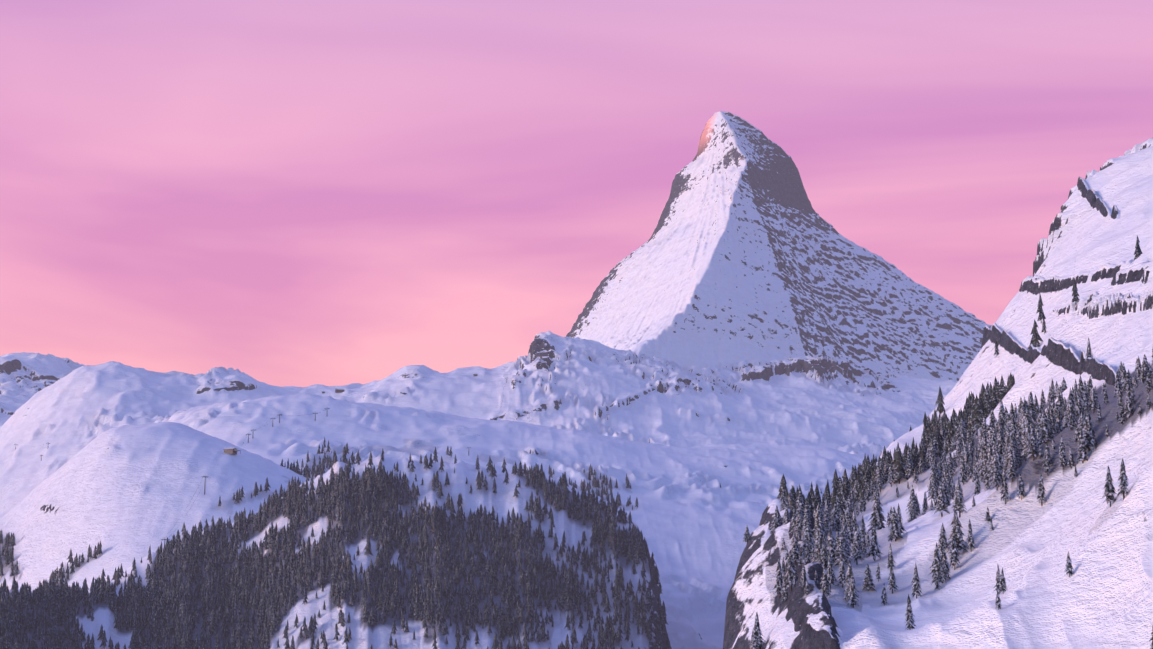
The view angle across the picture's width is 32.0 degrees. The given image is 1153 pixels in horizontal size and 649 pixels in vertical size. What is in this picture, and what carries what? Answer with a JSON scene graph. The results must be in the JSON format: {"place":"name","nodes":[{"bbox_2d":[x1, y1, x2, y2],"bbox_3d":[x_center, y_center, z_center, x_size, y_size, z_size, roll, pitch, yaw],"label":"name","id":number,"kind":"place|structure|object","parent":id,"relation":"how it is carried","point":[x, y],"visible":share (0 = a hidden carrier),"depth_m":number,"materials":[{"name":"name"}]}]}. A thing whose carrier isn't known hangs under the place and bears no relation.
{"place":"outdoors","nodes":[
{"label":"outdoors","id":0,"kind":"place"},
{"bbox_2d":[0,111,1152,648],"bbox_3d":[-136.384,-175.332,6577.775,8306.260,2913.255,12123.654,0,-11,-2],"label":"terrain","id":1,"kind":"structure","parent":0,"point":[730,349],"depth_m":3805.84,"materials":[{"name":"white snow"}]},
{"bbox_2d":[223,447,240,454],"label":"lift station","id":2,"kind":"object","parent":1,"relation":"on","point":[233,450],"visible":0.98,"depth_m":3588.73,"materials":[{"name":"grey glass"}]},
{"bbox_2d":[335,388,344,392],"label":"building","id":3,"kind":"structure","parent":1,"relation":"on","point":[338,390],"depth_m":7113.96,"materials":[{"name":"white glass"}]},
{"bbox_2d":[0,236,1142,648],"bbox_3d":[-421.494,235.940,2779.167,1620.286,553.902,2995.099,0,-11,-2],"label":"forest","id":4,"kind":"object","parent":1,"relation":"on","point":[232,582],"visible":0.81,"depth_m":2883.28,"materials":[{"name":"green plant"}]},
{"bbox_2d":[496,398,999,648],"bbox_3d":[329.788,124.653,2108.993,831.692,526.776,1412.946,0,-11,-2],"label":"forest","id":5,"kind":"object","parent":1,"relation":"on","point":[539,634],"visible":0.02,"depth_m":2718.20,"materials":[{"name":"green plant"}]},
{"bbox_2d":[743,337,1152,648],"bbox_3d":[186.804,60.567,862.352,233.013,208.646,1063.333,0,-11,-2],"label":"forest","id":6,"kind":"object","parent":1,"relation":"on","point":[1007,444],"visible":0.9,"depth_m":976.35,"materials":[{"name":"green plant"}]},
{"bbox_2d":[0,0,1152,386],"label":"sky","id":7,"kind":"structure","parent":0,"point":[281,193],"materials":[{"name":"pink"}]}
]}

